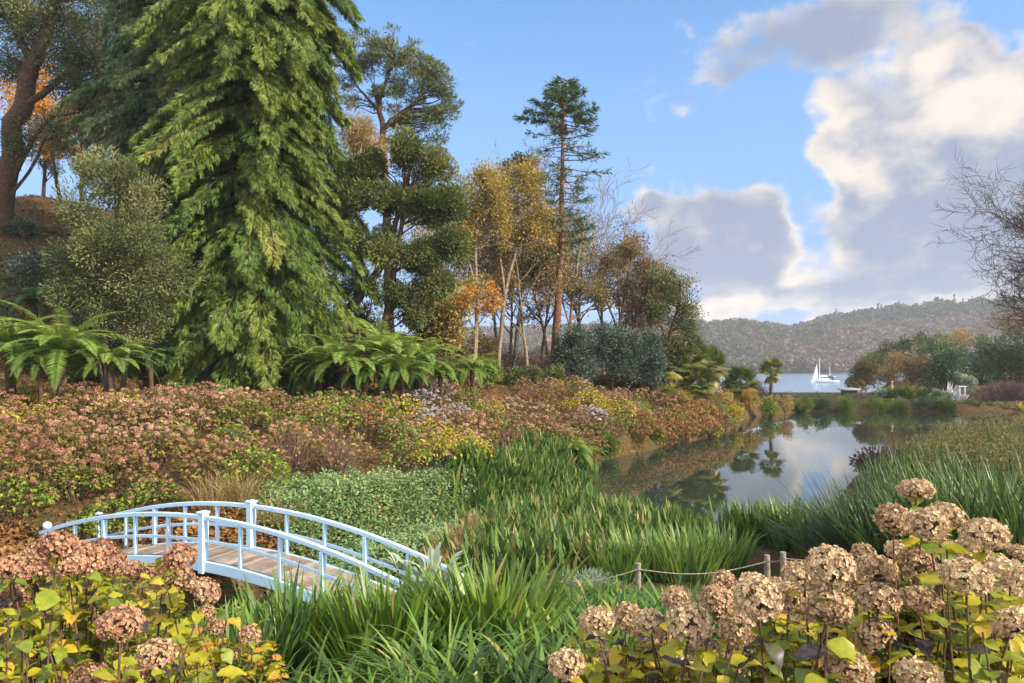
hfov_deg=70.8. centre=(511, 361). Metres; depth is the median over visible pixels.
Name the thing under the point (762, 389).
bush
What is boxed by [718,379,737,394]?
bush
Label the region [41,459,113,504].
hydrangea bush
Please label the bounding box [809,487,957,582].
strap leaf clump
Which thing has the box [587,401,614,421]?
hydrangea bush
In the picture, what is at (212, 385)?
hydrangea bush
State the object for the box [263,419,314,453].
hydrangea bush
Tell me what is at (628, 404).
hydrangea bush
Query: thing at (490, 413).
hydrangea bush
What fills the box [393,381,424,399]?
hydrangea bush
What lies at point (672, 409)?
hydrangea bush
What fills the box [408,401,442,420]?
hydrangea bush
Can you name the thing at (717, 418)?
hydrangea bush
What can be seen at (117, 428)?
hydrangea bush
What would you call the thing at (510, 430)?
hydrangea bush
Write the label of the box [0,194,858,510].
fallen leaves
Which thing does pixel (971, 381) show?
bush
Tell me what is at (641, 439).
bush
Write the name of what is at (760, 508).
iris clump
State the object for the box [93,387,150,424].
hydrangea bush
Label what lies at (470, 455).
waterside plants
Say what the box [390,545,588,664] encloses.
sword leaf clump
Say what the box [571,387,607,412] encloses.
hydrangea bush
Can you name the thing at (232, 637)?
sword leaf clump
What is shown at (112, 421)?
hydrangea bush
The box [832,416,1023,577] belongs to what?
reed bed
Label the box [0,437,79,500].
hydrangea bush
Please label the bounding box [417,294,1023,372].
distant wood
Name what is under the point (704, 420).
hydrangea bush
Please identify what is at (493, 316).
bare tree
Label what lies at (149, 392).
hydrangea bush
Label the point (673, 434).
hydrangea bush
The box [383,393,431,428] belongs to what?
hydrangea bush
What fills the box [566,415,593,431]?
hydrangea bush
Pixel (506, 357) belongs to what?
bush
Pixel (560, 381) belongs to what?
hydrangea bush
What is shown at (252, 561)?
footbridge
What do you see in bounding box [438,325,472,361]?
bush
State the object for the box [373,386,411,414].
hydrangea bush
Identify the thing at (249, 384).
bush
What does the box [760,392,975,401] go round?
stone wall
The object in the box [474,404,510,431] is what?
hydrangea bush
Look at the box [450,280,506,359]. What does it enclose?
maple tree
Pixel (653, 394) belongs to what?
hydrangea bush
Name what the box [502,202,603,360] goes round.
bare tree
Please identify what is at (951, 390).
pampas plant
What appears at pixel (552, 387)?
hydrangea bush
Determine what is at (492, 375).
bush
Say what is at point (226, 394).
hydrangea bush
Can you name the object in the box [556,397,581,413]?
hydrangea bush
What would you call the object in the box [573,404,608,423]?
hydrangea bush
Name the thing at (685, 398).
hydrangea bush
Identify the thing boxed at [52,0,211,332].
conifer tree
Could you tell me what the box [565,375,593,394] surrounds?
hydrangea bush
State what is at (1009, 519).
strap leaf clump
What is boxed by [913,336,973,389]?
bush
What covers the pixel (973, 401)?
bush
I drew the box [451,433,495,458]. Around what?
hydrangea bush
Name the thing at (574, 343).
holly bush
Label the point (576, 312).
bare tree
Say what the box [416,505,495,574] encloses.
stream grass
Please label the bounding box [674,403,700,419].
hydrangea bush
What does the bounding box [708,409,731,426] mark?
hydrangea bush
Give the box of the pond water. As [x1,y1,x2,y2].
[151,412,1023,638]
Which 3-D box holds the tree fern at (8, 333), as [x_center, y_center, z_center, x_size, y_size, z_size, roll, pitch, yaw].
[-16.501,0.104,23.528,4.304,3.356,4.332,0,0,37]
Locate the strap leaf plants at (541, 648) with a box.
[368,573,784,682]
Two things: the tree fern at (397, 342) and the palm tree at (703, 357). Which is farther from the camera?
the palm tree at (703, 357)
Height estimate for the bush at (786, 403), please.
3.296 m
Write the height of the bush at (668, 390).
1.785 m
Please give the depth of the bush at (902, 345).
95.67 m
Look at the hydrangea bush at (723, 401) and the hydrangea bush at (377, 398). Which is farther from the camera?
the hydrangea bush at (723, 401)
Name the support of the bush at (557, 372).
on the ground at (64, 506)
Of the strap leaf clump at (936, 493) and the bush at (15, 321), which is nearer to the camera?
the strap leaf clump at (936, 493)
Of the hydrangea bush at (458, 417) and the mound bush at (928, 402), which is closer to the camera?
the hydrangea bush at (458, 417)
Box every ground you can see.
[0,196,1023,682]
[0,483,360,599]
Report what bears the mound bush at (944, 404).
on the ground at (64, 506)
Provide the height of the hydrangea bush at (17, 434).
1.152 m
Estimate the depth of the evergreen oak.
30.59 m
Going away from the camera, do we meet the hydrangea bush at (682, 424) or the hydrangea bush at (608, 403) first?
the hydrangea bush at (608, 403)
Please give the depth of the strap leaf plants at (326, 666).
5.33 m
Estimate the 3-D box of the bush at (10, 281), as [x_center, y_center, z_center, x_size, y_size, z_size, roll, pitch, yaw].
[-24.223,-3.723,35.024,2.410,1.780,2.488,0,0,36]
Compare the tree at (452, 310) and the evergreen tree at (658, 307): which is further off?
the evergreen tree at (658, 307)
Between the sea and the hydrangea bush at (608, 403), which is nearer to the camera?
the hydrangea bush at (608, 403)
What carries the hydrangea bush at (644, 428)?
on the ground at (64, 506)
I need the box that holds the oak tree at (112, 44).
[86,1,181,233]
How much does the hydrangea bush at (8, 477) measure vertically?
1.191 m
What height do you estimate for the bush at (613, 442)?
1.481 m
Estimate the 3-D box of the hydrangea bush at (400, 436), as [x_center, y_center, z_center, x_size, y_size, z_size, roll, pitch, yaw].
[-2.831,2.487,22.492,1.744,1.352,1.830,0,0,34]
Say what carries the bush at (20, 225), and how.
on the ground at (64, 506)
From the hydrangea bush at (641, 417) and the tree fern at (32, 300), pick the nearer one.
the tree fern at (32, 300)
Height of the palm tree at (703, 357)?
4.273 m
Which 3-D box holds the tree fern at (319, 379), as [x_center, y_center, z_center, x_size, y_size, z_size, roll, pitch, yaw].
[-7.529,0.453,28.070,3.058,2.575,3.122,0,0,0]
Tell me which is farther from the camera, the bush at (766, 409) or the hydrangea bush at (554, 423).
the bush at (766, 409)
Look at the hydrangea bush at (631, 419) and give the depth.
35.84 m
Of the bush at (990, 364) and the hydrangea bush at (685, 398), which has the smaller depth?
the hydrangea bush at (685, 398)
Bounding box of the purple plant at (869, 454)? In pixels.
[849,444,901,472]
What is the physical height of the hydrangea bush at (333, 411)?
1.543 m
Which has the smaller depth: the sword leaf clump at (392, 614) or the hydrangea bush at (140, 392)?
the sword leaf clump at (392, 614)
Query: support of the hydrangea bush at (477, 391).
on the ground at (64, 506)
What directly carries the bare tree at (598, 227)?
on the ground at (64, 506)
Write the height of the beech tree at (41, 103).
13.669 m
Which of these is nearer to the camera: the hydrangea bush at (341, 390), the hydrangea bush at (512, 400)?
the hydrangea bush at (341, 390)
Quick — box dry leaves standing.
[442,442,681,587]
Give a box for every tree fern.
[0,281,75,324]
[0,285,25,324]
[0,300,143,418]
[0,315,84,411]
[3,344,83,421]
[43,242,71,272]
[53,338,165,416]
[118,340,182,399]
[281,334,401,411]
[282,345,354,400]
[324,316,439,410]
[336,358,397,403]
[362,345,439,420]
[371,337,473,411]
[415,358,465,412]
[447,353,503,404]
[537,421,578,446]
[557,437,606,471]
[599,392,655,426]
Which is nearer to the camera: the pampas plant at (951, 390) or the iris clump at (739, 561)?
the iris clump at (739, 561)
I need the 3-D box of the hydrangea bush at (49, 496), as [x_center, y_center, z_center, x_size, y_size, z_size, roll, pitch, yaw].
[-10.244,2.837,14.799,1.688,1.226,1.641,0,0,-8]
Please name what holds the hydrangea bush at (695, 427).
on the ground at (64, 506)
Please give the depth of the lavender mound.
12.41 m
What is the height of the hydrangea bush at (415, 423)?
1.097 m
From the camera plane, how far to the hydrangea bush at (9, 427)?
18.92 m
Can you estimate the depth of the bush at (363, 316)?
33.55 m
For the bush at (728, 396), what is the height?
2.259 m
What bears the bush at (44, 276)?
on the ground at (64, 506)
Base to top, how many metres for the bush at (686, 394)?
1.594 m
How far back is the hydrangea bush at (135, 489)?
16.22 m
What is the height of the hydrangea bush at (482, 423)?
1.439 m
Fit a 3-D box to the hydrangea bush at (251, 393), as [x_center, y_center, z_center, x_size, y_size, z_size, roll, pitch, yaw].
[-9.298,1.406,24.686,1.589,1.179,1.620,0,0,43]
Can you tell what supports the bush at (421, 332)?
on the ground at (64, 506)
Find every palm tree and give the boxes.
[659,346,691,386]
[670,335,712,391]
[677,366,720,402]
[691,343,731,395]
[722,364,760,406]
[756,356,786,416]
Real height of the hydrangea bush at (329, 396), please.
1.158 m
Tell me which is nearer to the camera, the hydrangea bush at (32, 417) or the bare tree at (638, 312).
the hydrangea bush at (32, 417)
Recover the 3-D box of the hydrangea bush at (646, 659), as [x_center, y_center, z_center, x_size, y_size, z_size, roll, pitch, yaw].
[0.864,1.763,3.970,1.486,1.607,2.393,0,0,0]
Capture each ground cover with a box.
[224,457,518,592]
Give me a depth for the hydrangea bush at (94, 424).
18.77 m
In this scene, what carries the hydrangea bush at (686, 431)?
on the ground at (64, 506)
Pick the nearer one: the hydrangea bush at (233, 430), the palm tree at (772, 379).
the hydrangea bush at (233, 430)
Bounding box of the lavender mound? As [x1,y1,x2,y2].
[560,565,623,590]
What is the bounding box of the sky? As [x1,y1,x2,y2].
[0,0,1023,334]
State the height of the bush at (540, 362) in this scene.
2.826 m
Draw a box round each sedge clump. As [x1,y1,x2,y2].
[728,452,990,580]
[837,471,980,537]
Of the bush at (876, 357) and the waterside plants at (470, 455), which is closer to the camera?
the waterside plants at (470, 455)
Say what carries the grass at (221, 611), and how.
on the ground at (64, 506)
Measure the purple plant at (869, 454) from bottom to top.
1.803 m
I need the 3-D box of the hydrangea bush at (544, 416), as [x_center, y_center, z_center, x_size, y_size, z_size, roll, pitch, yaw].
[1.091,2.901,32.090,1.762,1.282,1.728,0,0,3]
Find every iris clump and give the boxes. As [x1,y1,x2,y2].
[577,529,668,582]
[605,519,697,582]
[639,519,741,586]
[677,515,769,576]
[713,494,792,546]
[739,500,791,523]
[747,491,831,552]
[769,493,851,556]
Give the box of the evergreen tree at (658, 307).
[640,263,708,385]
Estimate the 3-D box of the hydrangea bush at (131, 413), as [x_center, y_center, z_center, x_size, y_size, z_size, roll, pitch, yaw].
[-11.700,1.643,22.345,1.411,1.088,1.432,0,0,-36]
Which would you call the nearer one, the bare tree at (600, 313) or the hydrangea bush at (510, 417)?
the hydrangea bush at (510, 417)
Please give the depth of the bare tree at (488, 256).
49.61 m
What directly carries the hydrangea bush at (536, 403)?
on the ground at (64, 506)
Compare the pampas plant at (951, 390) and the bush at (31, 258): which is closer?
the bush at (31, 258)
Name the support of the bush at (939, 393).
on the ground at (64, 506)
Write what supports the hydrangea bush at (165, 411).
on the ground at (64, 506)
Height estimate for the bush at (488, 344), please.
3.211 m
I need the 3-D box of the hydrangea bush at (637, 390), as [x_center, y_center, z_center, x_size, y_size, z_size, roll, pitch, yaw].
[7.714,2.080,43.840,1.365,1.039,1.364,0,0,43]
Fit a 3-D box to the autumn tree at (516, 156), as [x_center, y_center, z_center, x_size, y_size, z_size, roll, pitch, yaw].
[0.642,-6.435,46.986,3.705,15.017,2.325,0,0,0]
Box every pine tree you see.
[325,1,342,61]
[332,22,464,338]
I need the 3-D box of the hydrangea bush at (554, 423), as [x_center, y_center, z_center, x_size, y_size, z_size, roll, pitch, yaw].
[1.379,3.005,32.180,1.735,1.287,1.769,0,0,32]
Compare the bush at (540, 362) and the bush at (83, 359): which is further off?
the bush at (540, 362)
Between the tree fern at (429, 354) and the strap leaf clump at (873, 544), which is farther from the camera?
the tree fern at (429, 354)
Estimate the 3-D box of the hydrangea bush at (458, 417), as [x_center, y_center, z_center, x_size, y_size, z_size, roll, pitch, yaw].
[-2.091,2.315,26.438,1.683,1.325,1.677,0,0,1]
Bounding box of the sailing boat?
[810,358,839,382]
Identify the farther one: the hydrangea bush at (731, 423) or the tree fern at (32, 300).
the hydrangea bush at (731, 423)
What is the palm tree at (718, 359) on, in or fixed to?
on the ground at (64, 506)
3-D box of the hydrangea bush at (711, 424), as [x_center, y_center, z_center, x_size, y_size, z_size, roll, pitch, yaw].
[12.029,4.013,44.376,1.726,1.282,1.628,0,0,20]
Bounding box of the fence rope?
[548,551,868,581]
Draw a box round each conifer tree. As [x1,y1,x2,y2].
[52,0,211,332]
[121,0,384,404]
[311,214,362,362]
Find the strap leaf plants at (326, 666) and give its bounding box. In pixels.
[176,605,550,682]
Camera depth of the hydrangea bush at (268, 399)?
23.44 m
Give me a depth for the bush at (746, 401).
56.79 m
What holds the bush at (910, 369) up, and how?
on the ground at (64, 506)
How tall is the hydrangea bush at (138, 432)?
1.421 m
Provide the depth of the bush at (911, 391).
73.75 m
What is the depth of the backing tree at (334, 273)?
45.84 m
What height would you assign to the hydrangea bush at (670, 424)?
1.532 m
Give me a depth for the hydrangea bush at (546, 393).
35.77 m
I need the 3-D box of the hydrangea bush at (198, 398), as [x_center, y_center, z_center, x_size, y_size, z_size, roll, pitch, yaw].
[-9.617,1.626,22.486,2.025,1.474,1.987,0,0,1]
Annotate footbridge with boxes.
[39,499,463,618]
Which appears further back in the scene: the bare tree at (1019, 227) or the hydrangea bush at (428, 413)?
the bare tree at (1019, 227)
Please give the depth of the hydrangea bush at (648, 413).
37.41 m
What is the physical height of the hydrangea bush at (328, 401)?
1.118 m
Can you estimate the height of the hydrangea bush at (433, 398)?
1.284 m
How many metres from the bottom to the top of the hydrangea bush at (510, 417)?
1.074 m
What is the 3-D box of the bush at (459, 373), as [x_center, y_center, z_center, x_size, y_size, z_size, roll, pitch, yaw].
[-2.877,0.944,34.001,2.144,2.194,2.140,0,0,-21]
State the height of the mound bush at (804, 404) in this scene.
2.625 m
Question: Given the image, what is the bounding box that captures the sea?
[660,374,906,392]
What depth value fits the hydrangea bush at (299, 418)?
21.90 m
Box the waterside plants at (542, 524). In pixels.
[418,427,744,595]
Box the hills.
[607,315,997,373]
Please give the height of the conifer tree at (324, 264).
9.820 m
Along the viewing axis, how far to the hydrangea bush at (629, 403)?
36.52 m
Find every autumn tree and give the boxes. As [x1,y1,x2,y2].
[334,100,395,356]
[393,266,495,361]
[449,156,516,380]
[475,147,559,377]
[496,147,548,369]
[519,212,611,379]
[587,228,667,352]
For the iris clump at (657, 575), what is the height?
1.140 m
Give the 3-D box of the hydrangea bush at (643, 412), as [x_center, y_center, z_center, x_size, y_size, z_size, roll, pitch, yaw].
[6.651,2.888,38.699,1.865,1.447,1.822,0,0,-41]
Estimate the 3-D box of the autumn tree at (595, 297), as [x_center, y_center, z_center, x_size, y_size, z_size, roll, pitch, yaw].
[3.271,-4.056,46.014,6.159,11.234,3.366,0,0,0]
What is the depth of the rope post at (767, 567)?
11.96 m
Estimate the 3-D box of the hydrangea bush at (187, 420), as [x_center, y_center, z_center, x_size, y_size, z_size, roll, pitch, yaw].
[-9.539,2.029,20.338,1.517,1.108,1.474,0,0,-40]
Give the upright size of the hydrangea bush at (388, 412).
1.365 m
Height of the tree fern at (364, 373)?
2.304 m
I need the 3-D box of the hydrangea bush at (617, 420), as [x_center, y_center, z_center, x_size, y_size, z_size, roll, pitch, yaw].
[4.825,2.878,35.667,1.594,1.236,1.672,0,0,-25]
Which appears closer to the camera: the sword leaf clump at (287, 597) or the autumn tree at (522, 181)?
the sword leaf clump at (287, 597)
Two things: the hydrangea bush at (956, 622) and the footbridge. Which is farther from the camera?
the footbridge
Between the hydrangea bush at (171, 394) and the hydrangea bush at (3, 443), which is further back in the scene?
the hydrangea bush at (171, 394)
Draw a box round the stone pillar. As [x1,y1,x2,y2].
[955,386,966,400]
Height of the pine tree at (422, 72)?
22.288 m
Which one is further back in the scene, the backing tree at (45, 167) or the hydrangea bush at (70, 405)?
the backing tree at (45, 167)
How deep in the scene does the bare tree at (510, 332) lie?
51.49 m
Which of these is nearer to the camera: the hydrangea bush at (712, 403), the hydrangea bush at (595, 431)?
the hydrangea bush at (595, 431)
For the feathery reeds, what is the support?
on the ground at (64, 506)
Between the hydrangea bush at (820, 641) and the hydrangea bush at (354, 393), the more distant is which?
the hydrangea bush at (354, 393)
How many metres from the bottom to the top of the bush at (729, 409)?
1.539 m
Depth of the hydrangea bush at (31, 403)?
22.86 m
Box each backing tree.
[0,69,66,196]
[34,84,118,201]
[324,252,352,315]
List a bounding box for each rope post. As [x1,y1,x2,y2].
[635,562,640,590]
[764,554,769,578]
[780,551,785,575]
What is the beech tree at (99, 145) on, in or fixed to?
on the ground at (64, 506)
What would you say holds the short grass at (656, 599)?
on the ground at (64, 506)
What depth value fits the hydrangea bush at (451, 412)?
27.28 m
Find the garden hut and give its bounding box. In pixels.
[837,388,860,397]
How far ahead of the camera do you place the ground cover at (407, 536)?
17.34 m
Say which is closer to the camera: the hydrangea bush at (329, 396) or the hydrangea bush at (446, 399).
the hydrangea bush at (329, 396)
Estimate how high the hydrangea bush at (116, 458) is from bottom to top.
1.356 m
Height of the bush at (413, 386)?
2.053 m
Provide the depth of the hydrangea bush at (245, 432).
19.62 m
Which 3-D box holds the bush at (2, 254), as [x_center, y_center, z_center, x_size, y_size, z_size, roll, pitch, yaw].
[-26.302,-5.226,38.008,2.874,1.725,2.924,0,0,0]
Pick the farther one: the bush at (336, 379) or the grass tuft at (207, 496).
the bush at (336, 379)
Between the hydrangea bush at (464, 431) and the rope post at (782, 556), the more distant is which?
the hydrangea bush at (464, 431)
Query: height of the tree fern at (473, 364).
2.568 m
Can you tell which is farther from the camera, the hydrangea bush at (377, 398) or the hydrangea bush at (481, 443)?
the hydrangea bush at (377, 398)
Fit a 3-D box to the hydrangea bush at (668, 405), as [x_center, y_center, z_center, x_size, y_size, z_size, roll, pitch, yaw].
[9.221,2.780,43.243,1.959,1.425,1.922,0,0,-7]
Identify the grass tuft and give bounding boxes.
[172,471,254,513]
[189,458,289,508]
[239,489,310,527]
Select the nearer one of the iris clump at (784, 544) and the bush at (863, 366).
the iris clump at (784, 544)
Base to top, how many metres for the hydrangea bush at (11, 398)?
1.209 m
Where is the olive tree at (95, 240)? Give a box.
[36,144,206,395]
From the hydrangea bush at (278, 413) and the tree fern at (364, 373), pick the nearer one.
the hydrangea bush at (278, 413)
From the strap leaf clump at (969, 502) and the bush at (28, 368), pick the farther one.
the bush at (28, 368)
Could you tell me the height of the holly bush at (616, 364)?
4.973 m
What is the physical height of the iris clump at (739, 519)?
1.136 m
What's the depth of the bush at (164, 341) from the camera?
29.69 m
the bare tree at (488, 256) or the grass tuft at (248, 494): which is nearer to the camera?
the grass tuft at (248, 494)
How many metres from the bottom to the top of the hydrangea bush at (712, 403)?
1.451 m
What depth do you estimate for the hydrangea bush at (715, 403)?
46.07 m
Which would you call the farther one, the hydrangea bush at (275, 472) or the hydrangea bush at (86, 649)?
the hydrangea bush at (275, 472)
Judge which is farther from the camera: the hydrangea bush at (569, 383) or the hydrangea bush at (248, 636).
the hydrangea bush at (569, 383)
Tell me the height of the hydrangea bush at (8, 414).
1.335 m
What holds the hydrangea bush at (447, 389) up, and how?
on the ground at (64, 506)
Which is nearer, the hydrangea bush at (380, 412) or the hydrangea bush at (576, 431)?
the hydrangea bush at (380, 412)
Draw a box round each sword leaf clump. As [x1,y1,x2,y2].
[185,594,320,680]
[195,560,376,678]
[297,554,479,679]
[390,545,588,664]
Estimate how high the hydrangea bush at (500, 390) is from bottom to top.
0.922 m
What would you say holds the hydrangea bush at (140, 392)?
on the ground at (64, 506)
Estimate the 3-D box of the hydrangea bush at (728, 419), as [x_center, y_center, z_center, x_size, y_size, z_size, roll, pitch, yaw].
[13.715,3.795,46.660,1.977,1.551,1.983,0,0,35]
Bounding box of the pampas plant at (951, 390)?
[943,382,968,399]
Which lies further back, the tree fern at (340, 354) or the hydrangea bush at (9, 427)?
the tree fern at (340, 354)
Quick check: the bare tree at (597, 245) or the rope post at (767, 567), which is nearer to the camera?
the rope post at (767, 567)
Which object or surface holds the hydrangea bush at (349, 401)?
on the ground at (64, 506)
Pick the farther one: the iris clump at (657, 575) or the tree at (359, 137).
the tree at (359, 137)
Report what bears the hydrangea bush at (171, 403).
on the ground at (64, 506)
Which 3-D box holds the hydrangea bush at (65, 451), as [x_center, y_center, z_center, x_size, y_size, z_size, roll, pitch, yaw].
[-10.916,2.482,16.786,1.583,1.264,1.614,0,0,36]
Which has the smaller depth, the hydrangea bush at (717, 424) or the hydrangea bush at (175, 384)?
the hydrangea bush at (175, 384)
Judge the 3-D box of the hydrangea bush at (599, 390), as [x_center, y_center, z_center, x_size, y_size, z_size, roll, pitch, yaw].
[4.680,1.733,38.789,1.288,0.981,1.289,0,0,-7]
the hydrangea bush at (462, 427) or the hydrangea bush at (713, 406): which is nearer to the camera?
the hydrangea bush at (462, 427)
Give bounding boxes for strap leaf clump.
[315,595,548,682]
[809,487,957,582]
[857,477,1023,571]
[883,457,1023,493]
[884,455,1023,543]
[922,463,1023,568]
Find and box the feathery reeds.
[899,408,1023,485]
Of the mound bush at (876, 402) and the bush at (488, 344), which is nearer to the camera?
the bush at (488, 344)
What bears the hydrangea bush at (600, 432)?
on the ground at (64, 506)
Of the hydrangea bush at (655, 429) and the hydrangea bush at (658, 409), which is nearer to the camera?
the hydrangea bush at (655, 429)
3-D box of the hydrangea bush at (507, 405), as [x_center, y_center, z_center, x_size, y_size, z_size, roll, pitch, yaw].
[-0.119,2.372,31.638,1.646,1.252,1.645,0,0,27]
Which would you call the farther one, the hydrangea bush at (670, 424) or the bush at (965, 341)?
the bush at (965, 341)
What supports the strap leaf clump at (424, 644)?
on the ground at (64, 506)
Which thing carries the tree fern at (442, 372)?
on the ground at (64, 506)
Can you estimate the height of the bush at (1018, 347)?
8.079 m
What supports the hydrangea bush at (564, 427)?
on the ground at (64, 506)
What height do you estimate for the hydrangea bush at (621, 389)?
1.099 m
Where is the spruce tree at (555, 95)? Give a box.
[512,76,611,367]
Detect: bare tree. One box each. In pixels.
[385,212,508,351]
[410,163,566,354]
[425,163,543,353]
[437,177,594,368]
[465,196,607,368]
[474,243,552,362]
[491,107,598,364]
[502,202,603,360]
[542,157,668,354]
[550,203,699,374]
[572,213,697,337]
[608,256,703,378]
[618,268,691,372]
[925,142,1023,367]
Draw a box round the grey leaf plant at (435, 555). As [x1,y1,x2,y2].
[379,541,474,626]
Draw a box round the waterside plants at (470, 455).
[432,423,593,520]
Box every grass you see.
[1,547,501,647]
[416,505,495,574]
[552,579,795,642]
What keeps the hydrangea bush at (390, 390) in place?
on the ground at (64, 506)
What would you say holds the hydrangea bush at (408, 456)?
on the ground at (64, 506)
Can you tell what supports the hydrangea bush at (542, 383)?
on the ground at (64, 506)
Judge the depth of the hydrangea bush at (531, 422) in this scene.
30.83 m
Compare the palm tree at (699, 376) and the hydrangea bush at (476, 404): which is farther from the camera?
the palm tree at (699, 376)
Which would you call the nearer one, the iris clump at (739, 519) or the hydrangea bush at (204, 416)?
the iris clump at (739, 519)
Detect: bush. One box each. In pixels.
[0,216,52,242]
[0,242,69,302]
[0,245,37,260]
[0,269,38,285]
[0,310,25,351]
[0,389,37,432]
[0,394,30,419]
[0,406,32,437]
[0,414,28,457]
[0,424,54,459]
[0,434,24,469]
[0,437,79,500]
[0,460,25,492]
[0,470,60,528]
[0,529,246,682]
[6,442,80,489]
[10,381,54,407]
[13,419,95,474]
[16,334,43,372]
[18,405,85,446]
[25,400,77,426]
[26,263,73,283]
[27,393,56,412]
[41,222,72,235]
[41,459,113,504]
[43,412,116,461]
[47,347,101,381]
[50,279,95,314]
[50,380,116,420]
[53,309,123,348]
[55,198,101,220]
[58,388,124,422]
[61,426,141,477]
[64,493,146,541]
[68,382,104,411]
[77,395,148,436]
[79,416,130,452]
[80,444,161,497]
[90,422,151,467]
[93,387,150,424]
[108,333,156,373]
[111,397,156,427]
[114,422,189,472]
[120,380,155,410]
[120,396,186,441]
[120,473,188,516]
[134,395,193,425]
[136,384,181,418]
[137,417,197,461]
[146,388,199,422]
[149,415,201,448]
[153,319,204,366]
[158,381,194,407]
[158,604,288,682]
[174,391,238,433]
[174,405,223,440]
[176,385,221,417]
[178,433,256,490]
[181,356,222,383]
[185,381,226,410]
[200,434,255,475]
[201,421,261,454]
[204,388,260,425]
[209,366,270,393]
[210,418,259,451]
[215,392,273,434]
[217,386,261,409]
[219,441,291,489]
[222,435,292,482]
[237,389,292,426]
[255,387,291,411]
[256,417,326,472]
[260,404,305,431]
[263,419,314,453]
[274,411,316,444]
[276,358,327,387]
[284,392,314,413]
[284,397,335,430]
[293,414,343,450]
[297,396,337,425]
[300,397,363,438]
[302,386,350,420]
[306,431,362,473]
[311,421,367,460]
[313,387,346,409]
[322,391,369,425]
[323,364,375,392]
[326,382,363,407]
[339,389,376,417]
[340,402,395,442]
[345,298,392,344]
[353,391,401,427]
[355,399,408,433]
[357,389,379,402]
[370,368,427,400]
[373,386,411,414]
[373,388,399,400]
[376,417,417,447]
[380,434,434,473]
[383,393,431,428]
[386,414,424,444]
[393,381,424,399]
[395,420,448,460]
[405,388,443,413]
[406,430,464,471]
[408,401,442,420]
[409,314,447,347]
[409,407,449,435]
[411,414,453,443]
[412,386,452,414]
[424,379,458,407]
[427,381,463,404]
[429,362,475,393]
[433,405,466,425]
[433,407,477,438]
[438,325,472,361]
[440,423,480,446]
[442,402,476,423]
[445,430,488,449]
[449,382,483,405]
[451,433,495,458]
[452,395,488,421]
[452,417,497,444]
[455,409,501,438]
[463,384,489,402]
[466,326,504,360]
[470,395,505,415]
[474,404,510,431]
[475,357,505,388]
[477,392,503,407]
[482,394,503,414]
[487,390,507,402]
[488,340,528,369]
[489,411,521,432]
[490,385,510,401]
[490,432,518,450]
[493,402,526,424]
[496,421,524,445]
[501,365,532,386]
[501,395,530,418]
[508,413,545,433]
[508,422,540,439]
[512,377,535,392]
[513,391,533,405]
[518,413,555,432]
[519,361,545,386]
[519,382,538,399]
[520,399,550,415]
[523,343,566,369]
[525,403,562,430]
[526,415,560,436]
[527,388,557,410]
[534,377,559,389]
[539,380,566,400]
[542,363,567,389]
[543,425,576,442]
[545,320,600,386]
[546,378,566,388]
[547,569,783,682]
[553,422,575,439]
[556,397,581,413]
[558,412,592,435]
[559,408,594,435]
[560,374,581,393]
[564,430,586,444]
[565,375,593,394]
[566,379,595,398]
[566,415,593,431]
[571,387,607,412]
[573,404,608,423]
[573,416,608,445]
[576,430,601,453]
[579,406,616,431]
[580,431,609,457]
[582,414,615,440]
[586,319,652,390]
[587,385,610,397]
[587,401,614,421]
[592,396,621,415]
[596,413,630,439]
[596,433,623,458]
[597,407,624,427]
[601,390,634,414]
[601,395,637,420]
[610,410,637,433]
[614,387,632,399]
[617,405,644,431]
[618,398,641,419]
[626,324,670,398]
[627,407,656,430]
[628,394,650,408]
[629,426,649,451]
[631,388,649,400]
[631,422,653,442]
[634,403,652,422]
[643,415,663,427]
[645,390,669,406]
[646,421,665,437]
[646,422,665,443]
[648,425,678,446]
[651,397,679,413]
[652,406,674,423]
[652,412,674,425]
[654,384,678,403]
[654,419,683,444]
[659,404,688,421]
[663,391,690,412]
[664,412,683,423]
[665,419,692,443]
[668,405,698,418]
[669,417,700,439]
[671,420,700,441]
[672,423,696,442]
[673,390,684,403]
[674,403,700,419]
[676,387,694,404]
[679,397,703,414]
[680,403,709,418]
[694,393,719,414]
[694,399,717,415]
[694,400,719,415]
[694,418,714,437]
[694,422,709,436]
[696,416,720,437]
[698,419,724,436]
[701,417,721,436]
[702,415,721,435]
[703,416,724,429]
[705,394,726,409]
[707,392,730,411]
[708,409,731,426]
[711,385,736,410]
[714,409,737,432]
[714,415,734,433]
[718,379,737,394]
[718,405,733,423]
[718,542,921,682]
[727,401,747,425]
[738,388,762,419]
[744,376,768,397]
[758,394,781,417]
[774,391,793,412]
[793,393,814,412]
[809,391,835,411]
[834,393,859,411]
[844,358,877,391]
[847,350,888,383]
[847,478,1023,682]
[860,396,893,411]
[869,349,948,388]
[871,329,956,367]
[873,385,897,398]
[887,383,936,400]
[887,397,910,411]
[909,395,935,410]
[912,324,988,356]
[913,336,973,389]
[927,389,953,400]
[933,396,956,411]
[952,371,980,391]
[955,333,1023,384]
[958,397,1009,408]
[960,378,1023,401]
[976,313,1023,341]
[995,329,1023,380]
[1013,400,1023,409]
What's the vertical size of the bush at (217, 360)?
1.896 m
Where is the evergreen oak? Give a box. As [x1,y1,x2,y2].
[324,123,475,393]
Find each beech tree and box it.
[0,0,137,235]
[0,24,80,199]
[61,115,176,235]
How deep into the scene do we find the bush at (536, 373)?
40.24 m

